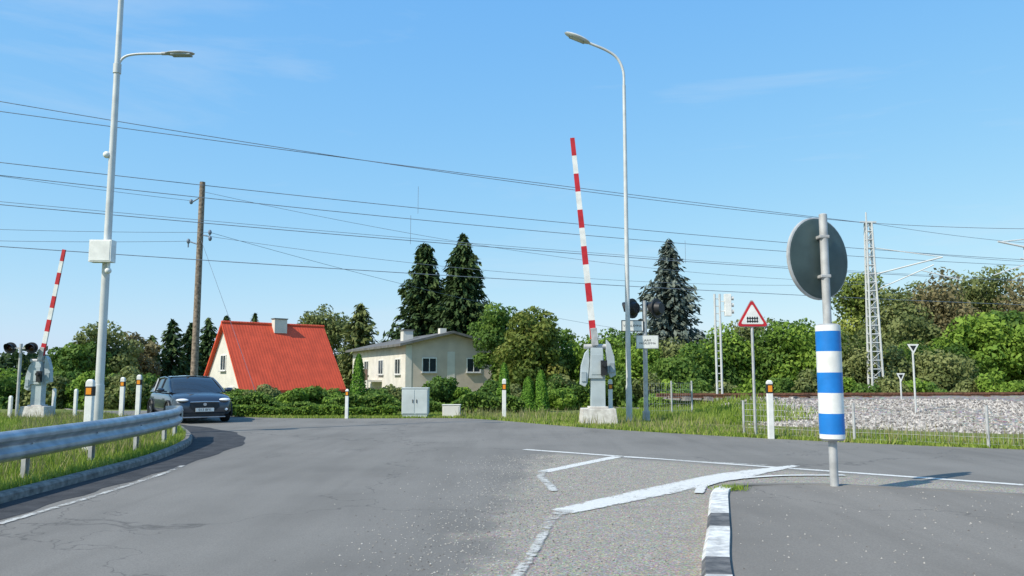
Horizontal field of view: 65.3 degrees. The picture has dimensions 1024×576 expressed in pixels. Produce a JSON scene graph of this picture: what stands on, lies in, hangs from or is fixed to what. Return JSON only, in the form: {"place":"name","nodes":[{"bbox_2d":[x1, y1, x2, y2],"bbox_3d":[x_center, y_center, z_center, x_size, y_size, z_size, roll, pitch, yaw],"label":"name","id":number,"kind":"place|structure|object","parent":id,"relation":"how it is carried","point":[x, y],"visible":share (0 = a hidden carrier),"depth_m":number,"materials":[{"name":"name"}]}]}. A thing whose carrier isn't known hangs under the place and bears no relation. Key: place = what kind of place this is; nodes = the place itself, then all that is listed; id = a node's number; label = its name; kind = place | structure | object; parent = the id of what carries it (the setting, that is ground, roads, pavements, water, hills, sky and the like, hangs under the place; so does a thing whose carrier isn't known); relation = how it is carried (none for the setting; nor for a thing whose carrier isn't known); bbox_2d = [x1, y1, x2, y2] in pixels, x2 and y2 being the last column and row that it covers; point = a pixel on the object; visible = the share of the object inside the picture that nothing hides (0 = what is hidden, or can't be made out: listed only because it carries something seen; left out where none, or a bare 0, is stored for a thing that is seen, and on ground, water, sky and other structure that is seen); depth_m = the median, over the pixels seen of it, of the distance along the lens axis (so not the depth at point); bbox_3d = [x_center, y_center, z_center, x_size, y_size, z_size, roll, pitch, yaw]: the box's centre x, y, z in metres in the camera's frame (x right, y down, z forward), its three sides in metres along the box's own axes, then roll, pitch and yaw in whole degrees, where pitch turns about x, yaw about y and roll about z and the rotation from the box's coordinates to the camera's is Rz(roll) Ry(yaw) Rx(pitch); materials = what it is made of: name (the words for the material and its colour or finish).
{"place":"outdoors","nodes":[
{"label":"outdoors","id":0,"kind":"place"},
{"bbox_2d":[0,407,172,487],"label":"verge","id":1,"kind":"structure","parent":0,"point":[13,410],"depth_m":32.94,"materials":[{"name":"green plant"}]},
{"bbox_2d":[3,342,37,415],"bbox_3d":[-16.551,3.092,26.764,1.099,2.548,0.550,0,-6,0],"label":"crossing signal","id":2,"kind":"object","parent":1,"relation":"on","point":[30,347],"visible":0.93,"depth_m":26.88,"materials":[{"name":"black plastic"}]},
{"bbox_2d":[18,249,65,417],"bbox_3d":[-15.982,1.540,27.375,1.130,5.767,0.758,0,-6,0],"label":"level crossing barrier","id":3,"kind":"object","parent":1,"relation":"on","point":[39,376],"visible":0.98,"depth_m":27.14,"materials":[{"name":"metal"}]},
{"bbox_2d":[83,379,95,449],"bbox_3d":[-7.800,2.365,14.727,0.148,1.360,0.113,0,-6,0],"label":"marker post","id":4,"kind":"object","parent":1,"relation":"on","point":[90,391],"visible":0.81,"depth_m":14.72,"materials":[{"name":"white paint"}]},
{"bbox_2d":[0,406,182,479],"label":"guardrail","id":5,"kind":"object","parent":1,"relation":"on","point":[24,445],"visible":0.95,"depth_m":12.30,"materials":[{"name":"metal"}]},
{"bbox_2d":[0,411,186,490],"bbox_3d":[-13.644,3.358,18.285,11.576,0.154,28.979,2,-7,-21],"label":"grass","id":6,"kind":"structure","parent":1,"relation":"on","point":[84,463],"depth_m":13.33,"materials":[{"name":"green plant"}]},
{"bbox_2d":[88,0,194,420],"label":"street lamp","id":7,"kind":"object","parent":1,"relation":"on","point":[103,252],"visible":0.98,"depth_m":20.35,"materials":[{"name":"grey metal"}]},
{"bbox_2d":[204,318,345,393],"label":"house","id":8,"kind":"structure","parent":0,"point":[281,355],"depth_m":55.81,"materials":[{"name":"white paint"}]},
{"bbox_2d":[0,411,1023,575],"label":"road","id":9,"kind":"structure","parent":0,"point":[284,493],"depth_m":9.74,"materials":[{"name":"grey asphalt"}]},
{"bbox_2d":[0,424,245,519],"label":"road shoulder","id":10,"kind":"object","parent":9,"relation":"on","point":[207,442],"visible":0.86,"depth_m":12.69,"materials":[{"name":"grey asphalt"}]},
{"bbox_2d":[147,375,231,420],"bbox_3d":[-10.932,3.720,27.080,2.413,1.522,4.180,4,-8,-35],"label":"car","id":11,"kind":"object","parent":9,"relation":"on","point":[194,396],"visible":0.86,"depth_m":26.03,"materials":[{"name":"paint"}]},
{"bbox_2d":[513,509,572,575],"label":"road marking","id":12,"kind":"object","parent":9,"relation":"on","point":[535,548],"visible":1,"depth_m":6.95,"materials":[{"name":"paint"}]},
{"bbox_2d":[551,465,796,512],"bbox_3d":[2.562,2.726,11.176,0.557,0.001,6.201,-5,-8,41],"label":"road marking","id":13,"kind":"object","parent":9,"relation":"on","point":[660,490],"visible":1,"depth_m":10.53,"materials":[{"name":"paint"}]},
{"bbox_2d":[766,380,774,438],"bbox_3d":[6.200,2.917,19.194,0.148,1.400,0.113,0,-6,0],"label":"marker post","id":14,"kind":"object","parent":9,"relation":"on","point":[770,407],"visible":1,"depth_m":19.16,"materials":[{"name":"white paint"}]},
{"bbox_2d":[523,449,1022,484],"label":"road marking","id":15,"kind":"object","parent":9,"relation":"on","point":[797,468],"visible":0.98,"depth_m":12.82,"materials":[{"name":"paint"}]},
{"bbox_2d":[701,483,1023,575],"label":"island kerb","id":16,"kind":"structure","parent":9,"relation":"on","point":[716,556],"depth_m":7.25,"materials":[{"name":"white paint"}]},
{"bbox_2d":[0,0,1023,366],"label":"sky","id":17,"kind":"structure","parent":0,"point":[906,113],"materials":[{"name":"blue"}]},
{"bbox_2d":[6,407,1023,449],"bbox_3d":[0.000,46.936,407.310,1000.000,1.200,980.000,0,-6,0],"label":"ground","id":18,"kind":"structure","parent":0,"point":[982,434],"depth_m":21.72,"materials":[{"name":"green plant"}]},
{"bbox_2d":[0,376,16,408],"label":"shrub","id":19,"kind":"object","parent":18,"relation":"on","point":[5,383],"visible":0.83,"depth_m":45.97,"materials":[{"name":"green plant"}]},
{"bbox_2d":[13,375,71,408],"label":"shrub","id":20,"kind":"object","parent":18,"relation":"on","point":[58,382],"visible":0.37,"depth_m":46.78,"materials":[{"name":"green plant"}]},
{"bbox_2d":[46,341,115,376],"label":"tree","id":21,"kind":"object","parent":18,"relation":"on","point":[65,357],"visible":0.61,"depth_m":56.60,"materials":[{"name":"green plant"}]},
{"bbox_2d":[63,370,113,409],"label":"shrub","id":22,"kind":"object","parent":18,"relation":"on","point":[78,384],"visible":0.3,"depth_m":47.34,"materials":[{"name":"green plant"}]},
{"bbox_2d":[0,408,192,503],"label":"kerb","id":23,"kind":"structure","parent":18,"relation":"on","point":[11,494],"depth_m":11.62,"materials":[{"name":"concrete"}]},
{"bbox_2d":[72,319,144,376],"bbox_3d":[-30.245,5.798,59.541,5.059,6.914,5.119,5,-8,-35],"label":"tree","id":24,"kind":"object","parent":18,"relation":"on","point":[124,354],"visible":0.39,"depth_m":59.18,"materials":[{"name":"green plant"}]},
{"bbox_2d":[103,366,151,409],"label":"shrub","id":25,"kind":"object","parent":18,"relation":"on","point":[130,373],"visible":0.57,"depth_m":47.24,"materials":[{"name":"green plant"}]},
{"bbox_2d":[114,373,159,409],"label":"shrub","id":26,"kind":"object","parent":18,"relation":"on","point":[152,379],"visible":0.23,"depth_m":47.80,"materials":[{"name":"green plant"}]},
{"bbox_2d":[119,331,161,407],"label":"tree","id":27,"kind":"object","parent":18,"relation":"on","point":[146,363],"visible":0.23,"depth_m":63.06,"materials":[{"name":"green plant"}]},
{"bbox_2d":[157,319,190,375],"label":"spruce tree","id":28,"kind":"object","parent":18,"relation":"on","point":[171,350],"visible":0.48,"depth_m":71.50,"materials":[{"name":"green plant"}]},
{"bbox_2d":[177,322,205,375],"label":"spruce tree","id":29,"kind":"object","parent":18,"relation":"on","point":[186,340],"visible":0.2,"depth_m":73.55,"materials":[{"name":"green plant"}]},
{"bbox_2d":[187,182,211,375],"bbox_3d":[-15.140,0.352,38.392,1.300,11.100,0.371,0,-6,0],"label":"utility pole","id":30,"kind":"object","parent":18,"relation":"on","point":[196,319],"visible":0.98,"depth_m":38.36,"materials":[{"name":"brown wood"}]},
{"bbox_2d":[199,318,217,375],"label":"spruce tree","id":31,"kind":"object","parent":18,"relation":"on","point":[207,337],"visible":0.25,"depth_m":79.61,"materials":[{"name":"green plant"}]},
{"bbox_2d":[275,387,310,403],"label":"shrub","id":32,"kind":"object","parent":18,"relation":"on","point":[301,394],"visible":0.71,"depth_m":34.37,"materials":[{"name":"green plant"}]},
{"bbox_2d":[0,339,600,377],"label":"distant wood","id":33,"kind":"object","parent":18,"relation":"on","point":[7,360],"visible":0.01,"depth_m":141.05,"materials":[{"name":"green plant"}]},
{"bbox_2d":[231,404,397,416],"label":"hedge","id":34,"kind":"object","parent":18,"relation":"on","point":[240,410],"visible":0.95,"depth_m":29.33,"materials":[{"name":"green plant"}]},
{"bbox_2d":[304,385,340,403],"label":"shrub","id":35,"kind":"object","parent":18,"relation":"on","point":[318,394],"visible":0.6,"depth_m":35.18,"materials":[{"name":"green plant"}]},
{"bbox_2d":[296,304,349,360],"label":"tree","id":36,"kind":"object","parent":18,"relation":"on","point":[333,324],"visible":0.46,"depth_m":85.11,"materials":[{"name":"green plant"}]},
{"bbox_2d":[349,354,366,395],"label":"thuja tree","id":37,"kind":"object","parent":18,"relation":"on","point":[358,382],"visible":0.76,"depth_m":34.61,"materials":[{"name":"green plant"}]},
{"bbox_2d":[337,303,378,392],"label":"larch tree","id":38,"kind":"object","parent":18,"relation":"on","point":[357,330],"visible":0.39,"depth_m":81.25,"materials":[{"name":"green plant"}]},
{"bbox_2d":[225,391,525,412],"bbox_3d":[-5.746,4.641,32.339,12.635,0.983,1.073,0,-6,0],"label":"hedge","id":39,"kind":"object","parent":18,"relation":"on","point":[480,400],"visible":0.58,"depth_m":31.99,"materials":[{"name":"green plant"}]},
{"bbox_2d":[378,243,445,342],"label":"spruce tree","id":40,"kind":"object","parent":18,"relation":"on","point":[417,301],"visible":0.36,"depth_m":74.89,"materials":[{"name":"green plant"}]},
{"bbox_2d":[401,387,429,417],"bbox_3d":[-3.500,4.159,29.013,0.980,1.080,0.593,0,-6,0],"label":"utility cabinet","id":41,"kind":"object","parent":18,"relation":"on","point":[415,400],"visible":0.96,"depth_m":28.75,"materials":[{"name":"grey plastic"}]},
{"bbox_2d":[345,328,491,395],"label":"house","id":42,"kind":"structure","parent":18,"relation":"on","point":[407,359],"depth_m":59.96,"materials":[{"name":"beige paint"}]},
{"bbox_2d":[423,375,458,403],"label":"shrub","id":43,"kind":"object","parent":18,"relation":"on","point":[440,389],"visible":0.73,"depth_m":34.42,"materials":[{"name":"green plant"}]},
{"bbox_2d":[424,233,491,334],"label":"spruce tree","id":44,"kind":"object","parent":18,"relation":"on","point":[456,314],"visible":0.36,"depth_m":72.46,"materials":[{"name":"green plant"}]},
{"bbox_2d":[472,302,517,380],"bbox_3d":[-0.767,4.947,57.020,3.866,8.061,3.651,3,-7,-23],"label":"tree","id":45,"kind":"object","parent":18,"relation":"on","point":[496,327],"visible":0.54,"depth_m":56.37,"materials":[{"name":"green plant"}]},
{"bbox_2d":[520,376,537,411],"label":"thuja tree","id":46,"kind":"object","parent":18,"relation":"on","point":[527,396],"visible":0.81,"depth_m":33.52,"materials":[{"name":"green plant"}]},
{"bbox_2d":[490,305,572,388],"bbox_3d":[1.206,4.649,50.289,4.966,7.179,4.881,3,-7,-28],"label":"tree","id":47,"kind":"object","parent":18,"relation":"on","point":[529,346],"visible":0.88,"depth_m":49.01,"materials":[{"name":"green plant"}]},
{"bbox_2d":[534,370,550,411],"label":"thuja tree","id":48,"kind":"object","parent":18,"relation":"on","point":[541,397],"visible":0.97,"depth_m":33.53,"materials":[{"name":"green plant"}]},
{"bbox_2d":[548,387,577,409],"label":"shrub","id":49,"kind":"object","parent":18,"relation":"on","point":[563,398],"visible":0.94,"depth_m":35.16,"materials":[{"name":"green plant"}]},
{"bbox_2d":[546,373,589,409],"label":"shrub","id":50,"kind":"object","parent":18,"relation":"on","point":[577,389],"visible":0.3,"depth_m":40.41,"materials":[{"name":"green plant"}]},
{"bbox_2d":[560,339,584,383],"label":"shrub","id":51,"kind":"object","parent":18,"relation":"on","point":[570,356],"visible":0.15,"depth_m":51.43,"materials":[{"name":"green plant"}]},
{"bbox_2d":[570,138,617,423],"bbox_3d":[2.563,-0.292,25.358,1.379,9.127,0.948,0,-6,0],"label":"level crossing barrier","id":52,"kind":"object","parent":18,"relation":"on","point":[596,368],"visible":0.98,"depth_m":24.94,"materials":[{"name":"metal"}]},
{"bbox_2d":[570,334,624,389],"bbox_3d":[5.713,5.531,49.639,4.212,5.425,4.055,0,-6,0],"label":"shrub","id":53,"kind":"object","parent":18,"relation":"on","point":[581,353],"visible":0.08,"depth_m":49.59,"materials":[{"name":"green plant"}]},
{"bbox_2d":[565,32,631,420],"bbox_3d":[2.839,-2.178,26.475,2.122,13.123,0.444,0,-6,0],"label":"street lamp","id":54,"kind":"object","parent":18,"relation":"on","point":[577,37],"visible":0.99,"depth_m":26.49,"materials":[{"name":"grey metal"}]},
{"bbox_2d":[598,328,636,354],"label":"shrub","id":55,"kind":"object","parent":18,"relation":"on","point":[623,335],"visible":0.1,"depth_m":51.75,"materials":[{"name":"green plant"}]},
{"bbox_2d":[605,368,638,407],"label":"shrub","id":56,"kind":"object","parent":18,"relation":"on","point":[619,386],"visible":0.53,"depth_m":40.04,"materials":[{"name":"green plant"}]},
{"bbox_2d":[605,343,662,406],"bbox_3d":[7.284,5.402,46.748,3.773,5.039,3.686,4,-8,-35],"label":"shrub","id":57,"kind":"object","parent":18,"relation":"on","point":[637,363],"visible":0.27,"depth_m":45.99,"materials":[{"name":"green plant"}]},
{"bbox_2d":[621,298,664,420],"bbox_3d":[4.364,2.378,26.530,1.467,4.076,0.596,0,-6,0],"label":"crossing signal","id":58,"kind":"object","parent":18,"relation":"on","point":[656,309],"visible":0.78,"depth_m":26.48,"materials":[{"name":"black plastic"}]},
{"bbox_2d":[625,371,661,407],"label":"shrub","id":59,"kind":"object","parent":18,"relation":"on","point":[637,389],"visible":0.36,"depth_m":39.92,"materials":[{"name":"green plant"}]},
{"bbox_2d":[648,334,685,361],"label":"shrub","id":60,"kind":"object","parent":18,"relation":"on","point":[672,351],"visible":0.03,"depth_m":49.10,"materials":[{"name":"green plant"}]},
{"bbox_2d":[634,239,714,353],"bbox_3d":[11.152,2.890,55.793,9.500,12.857,9.395,0,-6,0],"label":"spruce tree","id":61,"kind":"object","parent":18,"relation":"on","point":[673,320],"visible":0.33,"depth_m":55.04,"materials":[{"name":"green plant"}]},
{"bbox_2d":[648,343,719,390],"bbox_3d":[9.321,4.942,43.670,4.220,3.956,3.209,0,-6,0],"label":"shrub","id":62,"kind":"object","parent":18,"relation":"on","point":[679,372],"visible":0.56,"depth_m":43.04,"materials":[{"name":"green plant"}]},
{"bbox_2d":[675,343,732,389],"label":"shrub","id":63,"kind":"object","parent":18,"relation":"on","point":[711,368],"visible":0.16,"depth_m":44.65,"materials":[{"name":"green plant"}]},
{"bbox_2d":[681,333,749,386],"bbox_3d":[11.649,5.133,45.787,3.542,5.133,3.779,-5,-8,36],"label":"shrub","id":64,"kind":"object","parent":18,"relation":"on","point":[732,378],"visible":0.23,"depth_m":45.26,"materials":[{"name":"green plant"}]},
{"bbox_2d":[614,392,817,424],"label":"weeds","id":65,"kind":"object","parent":18,"relation":"on","point":[716,408],"visible":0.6,"depth_m":27.42,"materials":[{"name":"green plant"}]},
{"bbox_2d":[704,322,766,384],"bbox_3d":[13.171,4.569,46.672,3.656,5.184,4.302,0,-6,0],"label":"shrub","id":66,"kind":"object","parent":18,"relation":"on","point":[743,344],"visible":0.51,"depth_m":45.65,"materials":[{"name":"green plant"}]},
{"bbox_2d":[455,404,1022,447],"bbox_3d":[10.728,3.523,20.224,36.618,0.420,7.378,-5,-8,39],"label":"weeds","id":67,"kind":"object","parent":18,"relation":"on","point":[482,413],"visible":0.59,"depth_m":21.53,"materials":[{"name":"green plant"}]},
{"bbox_2d":[737,300,767,433],"bbox_3d":[6.100,2.010,20.188,0.774,3.420,0.094,0,-6,0],"label":"warning sign","id":68,"kind":"object","parent":18,"relation":"on","point":[751,316],"visible":0.96,"depth_m":20.27,"materials":[{"name":"grey metal"}]},
{"bbox_2d":[747,319,803,382],"bbox_3d":[15.372,4.731,46.627,3.535,5.969,3.987,-4,-8,33],"label":"shrub","id":69,"kind":"object","parent":18,"relation":"on","point":[768,359],"visible":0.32,"depth_m":45.88,"materials":[{"name":"green plant"}]},
{"bbox_2d":[757,377,801,392],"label":"shrub","id":70,"kind":"object","parent":18,"relation":"on","point":[782,385],"visible":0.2,"depth_m":40.22,"materials":[{"name":"green plant"}]},
{"bbox_2d":[762,320,816,388],"bbox_3d":[16.380,4.792,45.605,4.081,5.953,3.655,-4,-7,32],"label":"shrub","id":71,"kind":"object","parent":18,"relation":"on","point":[800,349],"visible":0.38,"depth_m":45.01,"materials":[{"name":"green plant"}]},
{"bbox_2d":[791,367,817,392],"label":"shrub","id":72,"kind":"object","parent":18,"relation":"on","point":[807,383],"visible":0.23,"depth_m":40.84,"materials":[{"name":"green plant"}]},
{"bbox_2d":[831,272,888,344],"bbox_3d":[26.667,4.139,62.232,6.330,10.797,5.460,0,-6,0],"label":"tree","id":73,"kind":"object","parent":18,"relation":"on","point":[853,309],"visible":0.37,"depth_m":61.46,"materials":[{"name":"green plant"}]},
{"bbox_2d":[841,328,885,387],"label":"shrub","id":74,"kind":"object","parent":18,"relation":"on","point":[855,366],"visible":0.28,"depth_m":44.79,"materials":[{"name":"green plant"}]},
{"bbox_2d":[742,400,1023,446],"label":"fence","id":75,"kind":"object","parent":18,"relation":"on","point":[875,426],"visible":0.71,"depth_m":17.89,"materials":[{"name":"grey metal"}]},
{"bbox_2d":[874,375,910,392],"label":"shrub","id":76,"kind":"object","parent":18,"relation":"on","point":[885,383],"visible":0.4,"depth_m":40.81,"materials":[{"name":"green plant"}]},
{"bbox_2d":[869,343,919,382],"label":"shrub","id":77,"kind":"object","parent":18,"relation":"on","point":[895,360],"visible":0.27,"depth_m":44.97,"materials":[{"name":"green plant"}]},
{"bbox_2d":[855,286,934,346],"bbox_3d":[27.662,4.425,57.795,5.396,9.255,5.354,0,-6,0],"label":"tree","id":78,"kind":"object","parent":18,"relation":"on","point":[894,311],"visible":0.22,"depth_m":57.16,"materials":[{"name":"green plant"}]},
{"bbox_2d":[860,212,961,387],"bbox_3d":[21.828,1.494,43.591,4.914,11.635,0.812,-2,-6,15],"label":"catenary mast","id":79,"kind":"object","parent":18,"relation":"on","point":[868,305],"visible":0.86,"depth_m":44.08,"materials":[{"name":"grey metal"}]},
{"bbox_2d":[0,101,862,222],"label":"overhead wire","id":80,"kind":"object","parent":79,"relation":"attached to","point":[400,165],"visible":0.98,"depth_m":34.50,"materials":[{"name":"black metal"}]},
{"bbox_2d":[0,111,863,222],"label":"overhead wire","id":81,"kind":"object","parent":79,"relation":"attached to","point":[401,165],"visible":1,"depth_m":34.80,"materials":[{"name":"black metal"}]},
{"bbox_2d":[0,201,1017,279],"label":"overhead wire","id":82,"kind":"object","parent":79,"relation":"attached to","point":[439,240],"visible":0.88,"depth_m":37.86,"materials":[{"name":"metal"}]},
{"bbox_2d":[0,204,1019,280],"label":"overhead wire","id":83,"kind":"object","parent":79,"relation":"attached to","point":[433,242],"visible":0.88,"depth_m":35.20,"materials":[{"name":"black metal"}]},
{"bbox_2d":[0,246,1020,304],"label":"overhead wire","id":84,"kind":"object","parent":79,"relation":"attached to","point":[462,276],"visible":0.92,"depth_m":35.68,"materials":[{"name":"black metal"}]},
{"bbox_2d":[0,175,1020,265],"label":"overhead wire","id":85,"kind":"object","parent":79,"relation":"attached to","point":[438,221],"visible":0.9,"depth_m":36.07,"materials":[{"name":"black metal"}]},
{"bbox_2d":[0,162,1021,259],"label":"overhead wire","id":86,"kind":"object","parent":79,"relation":"attached to","point":[434,209],"visible":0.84,"depth_m":35.41,"materials":[{"name":"black metal"}]},
{"bbox_2d":[882,315,941,352],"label":"tree","id":87,"kind":"object","parent":18,"relation":"on","point":[920,330],"visible":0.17,"depth_m":51.51,"materials":[{"name":"green plant"}]},
{"bbox_2d":[902,267,983,340],"bbox_3d":[32.491,3.807,59.772,5.991,10.915,5.363,1,-6,-10],"label":"tree","id":88,"kind":"object","parent":18,"relation":"on","point":[945,312],"visible":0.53,"depth_m":59.08,"materials":[{"name":"green plant"}]},
{"bbox_2d":[911,349,979,390],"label":"shrub","id":89,"kind":"object","parent":18,"relation":"on","point":[942,374],"visible":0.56,"depth_m":43.96,"materials":[{"name":"green plant"}]},
{"bbox_2d":[929,342,998,379],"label":"shrub","id":90,"kind":"object","parent":18,"relation":"on","point":[957,350],"visible":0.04,"depth_m":46.92,"materials":[{"name":"green plant"}]},
{"bbox_2d":[937,265,1003,317],"bbox_3d":[36.717,3.878,63.754,7.022,11.639,6.632,0,-6,0],"label":"tree","id":91,"kind":"object","parent":18,"relation":"on","point":[967,288],"visible":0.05,"depth_m":63.86,"materials":[{"name":"green plant"}]},
{"bbox_2d":[927,312,1023,384],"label":"tree","id":92,"kind":"object","parent":18,"relation":"on","point":[982,338],"visible":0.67,"depth_m":47.68,"materials":[{"name":"green plant"}]},
{"bbox_2d":[959,265,1023,312],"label":"tree","id":93,"kind":"object","parent":18,"relation":"on","point":[990,291],"visible":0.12,"depth_m":62.29,"materials":[{"name":"green plant"}]},
{"bbox_2d":[975,371,1023,391],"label":"shrub","id":94,"kind":"object","parent":18,"relation":"on","point":[1010,386],"visible":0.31,"depth_m":40.35,"materials":[{"name":"green plant"}]},
{"bbox_2d":[981,309,1023,384],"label":"tree","id":95,"kind":"object","parent":18,"relation":"on","point":[1016,319],"visible":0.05,"depth_m":49.79,"materials":[{"name":"green plant"}]},
{"bbox_2d":[992,272,1023,318],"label":"tree","id":96,"kind":"object","parent":18,"relation":"on","point":[1014,299],"visible":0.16,"depth_m":59.84,"materials":[{"name":"green plant"}]},
{"bbox_2d":[998,320,1023,383],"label":"tree","id":97,"kind":"object","parent":18,"relation":"on","point":[1019,329],"visible":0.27,"depth_m":47.42,"materials":[{"name":"green plant"}]},
{"bbox_2d":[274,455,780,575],"bbox_3d":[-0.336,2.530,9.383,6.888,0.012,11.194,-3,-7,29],"label":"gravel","id":98,"kind":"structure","parent":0,"point":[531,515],"depth_m":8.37,"materials":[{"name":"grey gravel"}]},
{"bbox_2d":[613,395,1023,432],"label":"embankment","id":99,"kind":"structure","parent":0,"point":[1009,398],"depth_m":26.54,"materials":[{"name":"grey gravel"}]},
{"bbox_2d":[713,294,733,398],"bbox_3d":[8.567,2.429,32.124,0.821,4.400,0.206,0,-6,0],"label":"rail signal","id":100,"kind":"object","parent":99,"relation":"on","point":[728,306],"visible":0.94,"depth_m":32.19,"materials":[{"name":"white paint"}]},
{"bbox_2d":[655,392,1023,400],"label":"railway track","id":101,"kind":"structure","parent":99,"relation":"on","point":[698,396],"depth_m":32.57,"materials":[{"name":"metal"}]},
{"bbox_2d":[677,396,1023,433],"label":"ballast stones","id":102,"kind":"object","parent":99,"relation":"on","point":[997,404],"visible":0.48,"depth_m":24.58,"materials":[{"name":"grey gravel"}]},
{"bbox_2d":[728,485,1023,575],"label":"traffic island","id":103,"kind":"structure","parent":0,"point":[810,507],"depth_m":7.09,"materials":[{"name":"concrete"}]},
{"bbox_2d":[786,213,847,486],"bbox_3d":[4.107,0.777,10.346,1.095,3.515,0.389,4,-7,-29],"label":"road sign","id":104,"kind":"object","parent":103,"relation":"on","point":[816,257],"visible":1,"depth_m":10.32,"materials":[{"name":"metal"}]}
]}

